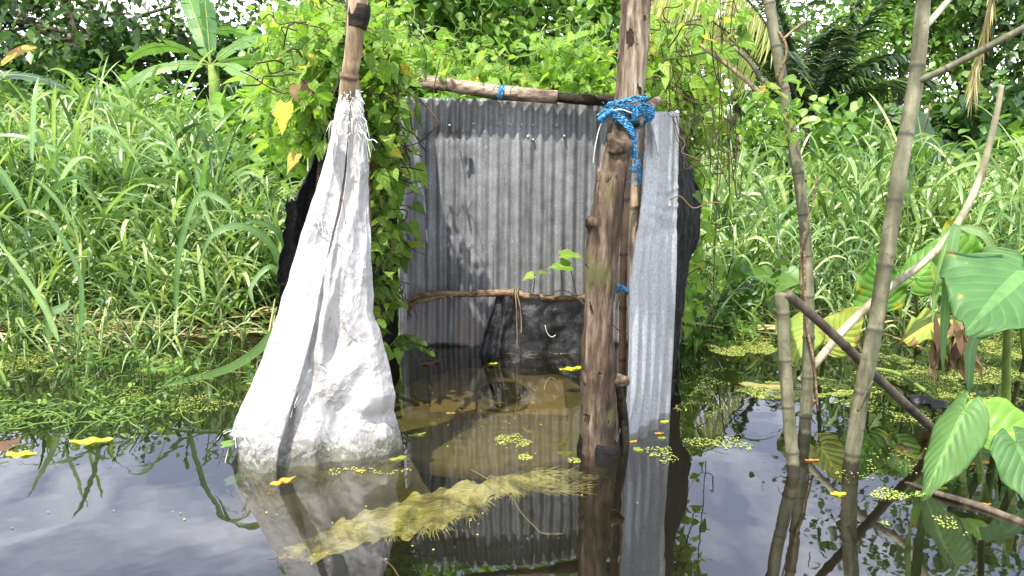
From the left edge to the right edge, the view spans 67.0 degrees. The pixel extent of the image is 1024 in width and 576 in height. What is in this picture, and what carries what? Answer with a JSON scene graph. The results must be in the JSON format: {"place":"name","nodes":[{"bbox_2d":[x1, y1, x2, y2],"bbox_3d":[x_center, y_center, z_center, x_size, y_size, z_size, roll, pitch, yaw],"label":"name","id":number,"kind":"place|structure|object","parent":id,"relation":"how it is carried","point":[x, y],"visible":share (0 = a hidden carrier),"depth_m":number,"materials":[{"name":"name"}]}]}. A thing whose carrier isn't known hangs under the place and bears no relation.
{"place":"outdoors","nodes":[
{"label":"outdoors","id":0,"kind":"place"},
{"bbox_2d":[0,142,1023,575],"bbox_3d":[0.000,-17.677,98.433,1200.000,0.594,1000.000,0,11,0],"label":"water","id":1,"kind":"structure","parent":0,"point":[712,508],"depth_m":3.37,"materials":[{"name":"grey liquid"}]},
{"bbox_2d":[0,30,64,104],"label":"banana plant","id":2,"kind":"object","parent":1,"relation":"on","point":[5,35],"visible":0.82,"depth_m":7.82,"materials":[{"name":"green plant"}]},
{"bbox_2d":[0,45,36,66],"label":"banana leaf","id":3,"kind":"object","parent":2,"relation":"attached to","point":[14,53],"visible":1,"depth_m":8.91,"materials":[{"name":"yellow plant"}]},
{"bbox_2d":[0,52,231,148],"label":"shrub","id":4,"kind":"object","parent":1,"relation":"on","point":[128,75],"visible":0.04,"depth_m":10.58,"materials":[{"name":"green plant"}]},
{"bbox_2d":[0,0,297,131],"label":"broadleaf tree","id":5,"kind":"object","parent":1,"relation":"on","point":[74,50],"visible":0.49,"depth_m":17.09,"materials":[{"name":"green plant"}]},
{"bbox_2d":[0,47,308,340],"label":"tall grass","id":6,"kind":"structure","parent":1,"relation":"on","point":[151,258],"depth_m":5.21,"materials":[{"name":"green plant"}]},
{"bbox_2d":[116,0,273,105],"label":"banana plant","id":7,"kind":"object","parent":1,"relation":"on","point":[203,27],"visible":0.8,"depth_m":9.14,"materials":[{"name":"green plant"}]},
{"bbox_2d":[174,191,283,312],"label":"arching grass","id":8,"kind":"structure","parent":1,"relation":"on","point":[263,237],"depth_m":3.57,"materials":[{"name":"green plant"}]},
{"bbox_2d":[153,75,365,196],"bbox_3d":[-2.562,-1.468,8.499,2.790,1.884,1.948,0,11,0],"label":"shrub","id":9,"kind":"object","parent":1,"relation":"on","point":[223,107],"visible":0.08,"depth_m":8.11,"materials":[{"name":"green plant"}]},
{"bbox_2d":[216,2,302,87],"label":"banana plant","id":10,"kind":"object","parent":1,"relation":"on","point":[227,30],"visible":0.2,"depth_m":9.89,"materials":[{"name":"green plant"}]},
{"bbox_2d":[398,69,484,160],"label":"shrub","id":11,"kind":"object","parent":1,"relation":"on","point":[458,96],"visible":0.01,"depth_m":6.32,"materials":[{"name":"green plant"}]},
{"bbox_2d":[235,0,678,97],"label":"broadleaf tree","id":12,"kind":"object","parent":1,"relation":"on","point":[499,28],"visible":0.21,"depth_m":13.59,"materials":[{"name":"green plant"}]},
{"bbox_2d":[0,284,962,368],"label":"dead stalks","id":13,"kind":"object","parent":1,"relation":"on","point":[114,329],"visible":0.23,"depth_m":4.45,"materials":[{"name":"beige plant"}]},
{"bbox_2d":[0,71,1017,168],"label":"woodland","id":14,"kind":"object","parent":1,"relation":"on","point":[762,148],"visible":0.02,"depth_m":27.01,"materials":[{"name":"green plant"}]},
{"bbox_2d":[492,0,711,91],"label":"broadleaf tree","id":15,"kind":"object","parent":1,"relation":"on","point":[546,22],"visible":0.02,"depth_m":14.90,"materials":[{"name":"green plant"}]},
{"bbox_2d":[397,156,1012,243],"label":"field grass","id":16,"kind":"structure","parent":1,"relation":"on","point":[823,182],"depth_m":8.70,"materials":[{"name":"green plant"}]},
{"bbox_2d":[691,2,841,169],"bbox_3d":[5.581,-4.823,18.899,6.041,4.523,5.286,0,11,0],"label":"broadleaf tree","id":17,"kind":"object","parent":1,"relation":"on","point":[740,106],"visible":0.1,"depth_m":18.27,"materials":[{"name":"green plant"}]},
{"bbox_2d":[650,0,941,200],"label":"coconut palm","id":18,"kind":"object","parent":1,"relation":"on","point":[836,60],"visible":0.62,"depth_m":11.22,"materials":[{"name":"green plant"}]},
{"bbox_2d":[965,0,995,113],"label":"dead palm frond","id":19,"kind":"object","parent":18,"relation":"hanging from","point":[977,60],"visible":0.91,"depth_m":9.16,"materials":[{"name":"beige plant"}]},
{"bbox_2d":[787,142,863,174],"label":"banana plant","id":20,"kind":"object","parent":1,"relation":"on","point":[804,164],"visible":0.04,"depth_m":11.02,"materials":[{"name":"green plant"}]},
{"bbox_2d":[696,0,971,147],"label":"broadleaf tree","id":21,"kind":"object","parent":1,"relation":"on","point":[842,6],"visible":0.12,"depth_m":19.79,"materials":[{"name":"green plant"}]},
{"bbox_2d":[782,82,1023,191],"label":"shrub","id":22,"kind":"object","parent":1,"relation":"on","point":[836,123],"visible":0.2,"depth_m":9.30,"materials":[{"name":"green plant"}]},
{"bbox_2d":[793,0,1023,142],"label":"tree","id":23,"kind":"object","parent":1,"relation":"on","point":[941,29],"visible":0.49,"depth_m":13.11,"materials":[{"name":"green plant"}]},
{"bbox_2d":[881,111,960,183],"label":"banana plant","id":24,"kind":"object","parent":1,"relation":"on","point":[929,129],"visible":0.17,"depth_m":9.33,"materials":[{"name":"green plant"}]},
{"bbox_2d":[863,68,1023,185],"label":"shrub","id":25,"kind":"object","parent":1,"relation":"on","point":[1013,101],"visible":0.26,"depth_m":9.61,"materials":[{"name":"green plant"}]},
{"bbox_2d":[931,0,976,108],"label":"tree","id":26,"kind":"object","parent":1,"relation":"on","point":[961,89],"visible":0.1,"depth_m":14.36,"materials":[{"name":"green plant"}]},
{"bbox_2d":[926,0,1023,109],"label":"broadleaf tree","id":27,"kind":"object","parent":1,"relation":"on","point":[1007,46],"visible":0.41,"depth_m":12.48,"materials":[{"name":"green plant"}]},
{"bbox_2d":[932,0,1019,112],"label":"broadleaf tree","id":28,"kind":"object","parent":1,"relation":"on","point":[1001,28],"visible":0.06,"depth_m":15.44,"materials":[{"name":"green plant"}]},
{"bbox_2d":[0,0,1023,138],"label":"sky","id":29,"kind":"structure","parent":0,"point":[136,9],"materials":[{"name":"white"}]},
{"bbox_2d":[683,92,1023,339],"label":"tall grass","id":30,"kind":"structure","parent":0,"point":[912,219],"depth_m":5.75,"materials":[{"name":"green plant"}]},
{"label":"water","id":31,"kind":"structure","parent":0,"visible":0},
{"bbox_2d":[0,437,19,453],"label":"fallen leaf","id":32,"kind":"object","parent":31,"relation":"on","point":[5,446],"visible":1,"depth_m":2.83,"materials":[{"name":"brown plant"}]},
{"bbox_2d":[6,450,36,457],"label":"fallen leaf","id":33,"kind":"object","parent":31,"relation":"on","point":[19,454],"visible":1,"depth_m":2.74,"materials":[{"name":"yellow plant"}]},
{"bbox_2d":[0,203,83,340],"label":"arching grass","id":34,"kind":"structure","parent":31,"relation":"in","point":[50,325],"depth_m":3.71,"materials":[{"name":"green plant"}]},
{"bbox_2d":[69,437,113,444],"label":"fallen leaf","id":35,"kind":"object","parent":31,"relation":"on","point":[88,440],"visible":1,"depth_m":2.86,"materials":[{"name":"yellow plant"}]},
{"bbox_2d":[0,291,267,449],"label":"water weed","id":36,"kind":"object","parent":31,"relation":"on","point":[83,384],"visible":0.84,"depth_m":3.29,"materials":[{"name":"green plant"}]},
{"bbox_2d":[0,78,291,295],"bbox_3d":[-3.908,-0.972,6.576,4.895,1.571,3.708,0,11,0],"label":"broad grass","id":37,"kind":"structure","parent":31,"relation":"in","point":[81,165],"depth_m":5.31,"materials":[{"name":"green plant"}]},
{"bbox_2d":[135,364,183,373],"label":"fallen leaf","id":38,"kind":"object","parent":31,"relation":"on","point":[147,370],"visible":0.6,"depth_m":3.75,"materials":[{"name":"green plant"}]},
{"bbox_2d":[160,326,272,386],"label":"arching grass","id":39,"kind":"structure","parent":31,"relation":"in","point":[256,350],"depth_m":3.28,"materials":[{"name":"plant"}]},
{"bbox_2d":[220,440,234,447],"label":"fallen leaf","id":40,"kind":"object","parent":31,"relation":"on","point":[228,443],"visible":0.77,"depth_m":2.78,"materials":[{"name":"green plant"}]},
{"bbox_2d":[224,476,245,484],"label":"fallen leaf","id":41,"kind":"object","parent":31,"relation":"in","point":[231,480],"visible":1,"depth_m":2.60,"materials":[{"name":"plant"}]},
{"bbox_2d":[269,476,295,485],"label":"fallen leaf","id":42,"kind":"object","parent":31,"relation":"on","point":[281,481],"visible":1,"depth_m":2.52,"materials":[{"name":"yellow plant"}]},
{"bbox_2d":[380,557,398,575],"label":"twig","id":43,"kind":"object","parent":31,"relation":"in","point":[394,569],"visible":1,"depth_m":2.07,"materials":[{"name":"brown wood"}]},
{"bbox_2d":[389,455,407,460],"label":"fallen leaf","id":44,"kind":"object","parent":31,"relation":"on","point":[398,457],"visible":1,"depth_m":2.71,"materials":[{"name":"plant"}]},
{"bbox_2d":[389,332,434,356],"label":"weed","id":45,"kind":"object","parent":31,"relation":"in","point":[402,341],"visible":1,"depth_m":3.49,"materials":[{"name":"plant"}]},
{"bbox_2d":[234,457,597,563],"bbox_3d":[-0.258,0.720,2.565,1.233,0.158,0.478,-4,12,-21],"label":"submerged water weed","id":46,"kind":"object","parent":31,"relation":"in","point":[406,505],"visible":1,"depth_m":2.52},
{"bbox_2d":[408,432,425,435],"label":"fallen leaf","id":47,"kind":"object","parent":31,"relation":"on","point":[416,434],"visible":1,"depth_m":2.92,"materials":[{"name":"green plant"}]},
{"bbox_2d":[418,360,440,365],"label":"fallen leaf","id":48,"kind":"object","parent":31,"relation":"on","point":[430,363],"visible":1,"depth_m":3.85,"materials":[{"name":"brown plant"}]},
{"bbox_2d":[394,368,580,478],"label":"squat slab","id":49,"kind":"structure","parent":31,"relation":"in","point":[468,432],"depth_m":3.42,"materials":[{"name":"concrete"}]},
{"bbox_2d":[277,0,705,549],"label":"outhouse","id":50,"kind":"structure","parent":31,"relation":"in","point":[520,184],"depth_m":3.84,"materials":[{"name":"metal"}]},
{"bbox_2d":[218,90,403,539],"bbox_3d":[-0.718,0.185,2.685,0.670,1.705,0.394,0,11,0],"label":"sack","id":51,"kind":"object","parent":50,"relation":"attached to","point":[321,395],"visible":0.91,"depth_m":2.62,"materials":[{"name":"white fabric"}]},
{"bbox_2d":[228,0,432,191],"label":"climbing vine","id":52,"kind":"object","parent":50,"relation":"attached to","point":[309,11],"visible":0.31,"depth_m":4.17,"materials":[{"name":"green plant"}]},
{"bbox_2d":[240,0,426,173],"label":"climbing vine","id":53,"kind":"object","parent":50,"relation":"attached to","point":[319,61],"visible":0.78,"depth_m":2.91,"materials":[{"name":"green plant"}]},
{"bbox_2d":[275,99,292,134],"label":"yellow vine leaf","id":54,"kind":"object","parent":53,"relation":"attached to","point":[283,110],"visible":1,"depth_m":2.87,"materials":[{"name":"yellow plant"}]},
{"bbox_2d":[289,79,311,116],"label":"dry leaf","id":55,"kind":"object","parent":53,"relation":"attached to","point":[301,86],"visible":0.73,"depth_m":2.85,"materials":[{"name":"brown plant"}]},
{"bbox_2d":[338,44,438,363],"bbox_3d":[-0.544,-0.269,3.347,0.436,1.465,0.931,-3,11,-17],"label":"climbing vine","id":56,"kind":"object","parent":50,"relation":"attached to","point":[389,182],"visible":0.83,"depth_m":3.22,"materials":[{"name":"green plant"}]},
{"bbox_2d":[397,58,442,274],"bbox_3d":[-0.411,-0.538,3.451,0.257,0.959,0.131,-5,12,-24],"label":"vine sprig","id":57,"kind":"object","parent":56,"relation":"attached to","point":[422,176],"visible":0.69,"depth_m":3.46,"materials":[{"name":"green plant"}]},
{"bbox_2d":[396,0,618,108],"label":"climbing vine","id":58,"kind":"object","parent":50,"relation":"attached to","point":[593,78],"visible":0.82,"depth_m":4.04,"materials":[{"name":"green plant"}]},
{"bbox_2d":[513,287,521,348],"bbox_3d":[0.027,0.153,4.000,0.048,0.313,0.104,0,11,0],"label":"string","id":59,"kind":"object","parent":50,"relation":"hanging from","point":[516,311],"visible":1,"depth_m":3.96,"materials":[{"name":"beige fabric"}]},
{"bbox_2d":[476,296,584,357],"bbox_3d":[0.103,0.197,4.016,0.580,0.347,0.086,0,11,0],"label":"plastic sheet","id":60,"kind":"object","parent":50,"relation":"hanging from","point":[562,322],"visible":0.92,"depth_m":4.01,"materials":[{"name":"black plastic"}]},
{"bbox_2d":[522,249,583,303],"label":"vine sprig","id":61,"kind":"object","parent":50,"relation":"attached to","point":[563,264],"visible":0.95,"depth_m":3.90,"materials":[{"name":"green plant"}]},
{"bbox_2d":[616,285,628,294],"bbox_3d":[0.391,0.008,2.751,0.063,0.045,0.029,-4,12,-21],"label":"rope scrap","id":62,"kind":"object","parent":50,"relation":"attached to","point":[621,288],"visible":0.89,"depth_m":2.74,"materials":[{"name":"blue fabric"}]},
{"bbox_2d":[596,94,656,186],"bbox_3d":[0.376,-0.500,2.620,0.201,0.307,0.177,0,11,0],"label":"rope","id":63,"kind":"object","parent":50,"relation":"attached to","point":[637,110],"visible":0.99,"depth_m":2.54,"materials":[{"name":"blue fabric"}]},
{"bbox_2d":[593,109,631,163],"bbox_3d":[0.329,-0.497,2.543,0.126,0.180,0.021,2,11,9],"label":"hanging fibre","id":64,"kind":"object","parent":63,"relation":"hanging from","point":[599,129],"visible":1,"depth_m":2.55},
{"bbox_2d":[613,133,725,333],"bbox_3d":[0.567,-0.187,2.795,0.396,0.732,0.005,0,11,0],"label":"pale vine","id":65,"kind":"object","parent":50,"relation":"attached to","point":[671,199],"visible":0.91,"depth_m":2.77,"materials":[{"name":"plant"}]},
{"bbox_2d":[607,0,763,369],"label":"climbing vine","id":66,"kind":"object","parent":50,"relation":"attached to","point":[665,45],"visible":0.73,"depth_m":3.56,"materials":[{"name":"green plant"}]},
{"bbox_2d":[664,0,742,330],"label":"bare vine","id":67,"kind":"object","parent":50,"relation":"attached to","point":[718,79],"visible":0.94,"depth_m":2.87,"materials":[{"name":"plant"}]},
{"bbox_2d":[678,0,764,59],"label":"vine trail","id":68,"kind":"object","parent":67,"relation":"attached to","point":[744,15],"visible":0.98,"depth_m":2.59,"materials":[{"name":"green plant"}]},
{"bbox_2d":[0,248,1002,380],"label":"marsh grass","id":69,"kind":"structure","parent":31,"relation":"in","point":[836,296],"depth_m":4.24,"materials":[{"name":"green plant"}]},
{"bbox_2d":[0,330,1023,563],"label":"duckweed","id":70,"kind":"object","parent":31,"relation":"on","point":[798,397],"visible":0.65,"depth_m":3.45,"materials":[{"name":"plant"}]},
{"bbox_2d":[876,367,935,399],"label":"taro stalk","id":71,"kind":"object","parent":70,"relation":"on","point":[917,385],"visible":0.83,"depth_m":3.51,"materials":[{"name":"green plant"}]},
{"bbox_2d":[510,493,563,534],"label":"twig","id":72,"kind":"object","parent":31,"relation":"in","point":[528,520],"visible":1,"depth_m":2.29,"materials":[{"name":"wood"}]},
{"bbox_2d":[559,366,580,370],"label":"fallen leaf","id":73,"kind":"object","parent":31,"relation":"on","point":[571,368],"visible":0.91,"depth_m":3.76,"materials":[{"name":"yellow plant"}]},
{"bbox_2d":[633,447,642,450],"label":"fallen leaf","id":74,"kind":"object","parent":31,"relation":"on","point":[637,448],"visible":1,"depth_m":2.78,"materials":[{"name":"yellow plant"}]},
{"bbox_2d":[681,279,763,356],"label":"bank herbs","id":75,"kind":"object","parent":31,"relation":"in","point":[749,331],"visible":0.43,"depth_m":4.29,"materials":[{"name":"plant"}]},
{"bbox_2d":[698,0,814,513],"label":"bamboo stem","id":76,"kind":"object","parent":31,"relation":"in","point":[806,395],"visible":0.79,"depth_m":2.77,"materials":[{"name":"brown wood"}]},
{"bbox_2d":[737,74,811,146],"bbox_3d":[0.872,-0.590,2.579,0.233,0.236,0.197,0,11,0],"label":"vine trail","id":77,"kind":"object","parent":76,"relation":"attached to","point":[790,109],"visible":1,"depth_m":2.54,"materials":[{"name":"green plant"}]},
{"bbox_2d":[776,31,818,411],"bbox_3d":[1.027,-0.153,2.787,0.224,1.494,0.097,3,11,17],"label":"twining vine","id":78,"kind":"object","parent":76,"relation":"attached to","point":[804,252],"visible":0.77,"depth_m":2.76,"materials":[{"name":"plant"}]},
{"bbox_2d":[735,381,793,389],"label":"fallen leaf","id":79,"kind":"object","parent":31,"relation":"on","point":[772,385],"visible":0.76,"depth_m":3.51,"materials":[{"name":"yellow plant"}]},
{"bbox_2d":[724,243,815,314],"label":"ground vine","id":80,"kind":"object","parent":31,"relation":"in","point":[788,278],"visible":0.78,"depth_m":4.55,"materials":[{"name":"plant"}]},
{"bbox_2d":[719,165,839,301],"bbox_3d":[1.922,-0.382,5.552,0.663,1.010,1.119,-5,12,-25],"label":"grass plant","id":81,"kind":"object","parent":31,"relation":"in","point":[781,217],"depth_m":5.46,"materials":[{"name":"green plant"}]},
{"bbox_2d":[775,292,806,567],"bbox_3d":[0.926,0.475,2.566,0.054,0.922,0.176,-11,15,-44],"label":"bamboo stem","id":82,"kind":"object","parent":31,"relation":"in","point":[792,451],"visible":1,"depth_m":2.55,"materials":[{"name":"beige wood"}]},
{"bbox_2d":[790,312,824,375],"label":"taro plant","id":83,"kind":"object","parent":31,"relation":"in","point":[796,330],"visible":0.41,"depth_m":3.38,"materials":[{"name":"yellow plant"}]},
{"bbox_2d":[830,491,845,496],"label":"fallen leaf","id":84,"kind":"object","parent":31,"relation":"on","point":[839,494],"visible":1,"depth_m":2.44,"materials":[{"name":"yellow plant"}]},
{"bbox_2d":[818,304,863,369],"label":"taro plant","id":85,"kind":"object","parent":31,"relation":"in","point":[836,321],"visible":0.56,"depth_m":3.32,"materials":[{"name":"yellow plant"}]},
{"bbox_2d":[784,290,933,432],"bbox_3d":[1.244,0.287,2.681,0.758,0.619,0.035,-4,12,-19],"label":"leaning stick","id":86,"kind":"object","parent":31,"relation":"in","point":[847,348],"visible":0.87,"depth_m":2.62,"materials":[{"name":"brown wood"}]},
{"bbox_2d":[852,251,906,342],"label":"taro plant","id":87,"kind":"object","parent":31,"relation":"in","point":[864,291],"visible":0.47,"depth_m":3.65,"materials":[{"name":"green plant"}]},
{"bbox_2d":[797,85,1003,382],"bbox_3d":[1.561,-0.213,3.103,0.858,1.179,0.043,-3,11,-15],"label":"leaning cane","id":88,"kind":"object","parent":31,"relation":"in","point":[856,317],"visible":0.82,"depth_m":3.13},
{"bbox_2d":[906,394,931,407],"bbox_3d":[1.747,0.483,3.307,0.111,0.052,0.096,0,11,0],"label":"floating bag","id":89,"kind":"object","parent":31,"relation":"in","point":[919,400],"visible":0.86,"depth_m":3.28,"materials":[{"name":"black plastic"}]},
{"bbox_2d":[900,237,940,347],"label":"taro plant","id":90,"kind":"object","parent":31,"relation":"in","point":[923,283],"visible":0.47,"depth_m":3.76,"materials":[{"name":"green plant"}]},
{"bbox_2d":[835,0,1023,541],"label":"bamboo stem","id":91,"kind":"object","parent":31,"relation":"in","point":[918,77],"visible":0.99,"depth_m":2.53,"materials":[{"name":"brown wood"}]},
{"bbox_2d":[900,307,959,374],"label":"taro plant","id":92,"kind":"object","parent":31,"relation":"in","point":[919,328],"visible":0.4,"depth_m":3.36,"materials":[{"name":"yellow plant"}]},
{"bbox_2d":[928,308,982,387],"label":"dead leaves","id":93,"kind":"object","parent":92,"relation":"hanging from","point":[959,341],"visible":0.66,"depth_m":3.31,"materials":[{"name":"brown plant"}]},
{"bbox_2d":[926,399,948,410],"bbox_3d":[1.794,0.494,3.253,0.102,0.044,0.080,0,11,0],"label":"floating bag","id":94,"kind":"object","parent":31,"relation":"in","point":[936,404],"visible":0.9,"depth_m":3.23,"materials":[{"name":"black plastic"}]},
{"bbox_2d":[920,391,989,512],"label":"taro plant","id":95,"kind":"object","parent":31,"relation":"in","point":[959,435],"visible":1,"depth_m":2.45,"materials":[{"name":"green plant"}]},
{"bbox_2d":[930,205,983,295],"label":"taro plant","id":96,"kind":"object","parent":31,"relation":"in","point":[969,243],"visible":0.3,"depth_m":3.51,"materials":[{"name":"green plant"}]},
{"bbox_2d":[906,481,1023,526],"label":"floating branch","id":97,"kind":"object","parent":31,"relation":"on","point":[992,510],"visible":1,"depth_m":2.35,"materials":[{"name":"brown plant"}]},
{"bbox_2d":[910,152,1023,311],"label":"grass plant","id":98,"kind":"object","parent":31,"relation":"in","point":[1002,206],"depth_m":4.94,"materials":[{"name":"green plant"}]},
{"bbox_2d":[971,460,989,465],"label":"fallen leaf","id":99,"kind":"object","parent":31,"relation":"on","point":[985,462],"visible":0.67,"depth_m":2.67,"materials":[{"name":"brown plant"}]},
{"bbox_2d":[939,247,1023,401],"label":"taro plant","id":100,"kind":"object","parent":31,"relation":"in","point":[985,289],"visible":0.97,"depth_m":2.71,"materials":[{"name":"green plant"}]},
{"bbox_2d":[932,224,995,375],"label":"arching grass","id":101,"kind":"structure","parent":100,"relation":"attached to","point":[952,239],"depth_m":2.93,"materials":[{"name":"green plant"}]},
{"bbox_2d":[965,337,981,395],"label":"arching grass","id":102,"kind":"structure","parent":100,"relation":"attached to","point":[972,344],"depth_m":2.89,"materials":[{"name":"green plant"}]},
{"bbox_2d":[953,102,1023,254],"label":"grass plant","id":103,"kind":"object","parent":31,"relation":"in","point":[1010,220],"depth_m":4.85,"materials":[{"name":"green plant"}]},
{"bbox_2d":[964,397,1023,505],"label":"taro plant","id":104,"kind":"object","parent":31,"relation":"in","point":[1006,415],"visible":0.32,"depth_m":2.57,"materials":[{"name":"green plant"}]},
{"bbox_2d":[989,426,1023,525],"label":"taro plant","id":105,"kind":"object","parent":31,"relation":"in","point":[1006,451],"visible":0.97,"depth_m":2.43,"materials":[{"name":"green plant"}]},
{"bbox_2d":[1019,329,1023,370],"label":"taro plant","id":106,"kind":"object","parent":31,"relation":"in","point":[1021,331],"visible":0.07,"depth_m":3.80,"materials":[{"name":"green plant"}]}
]}

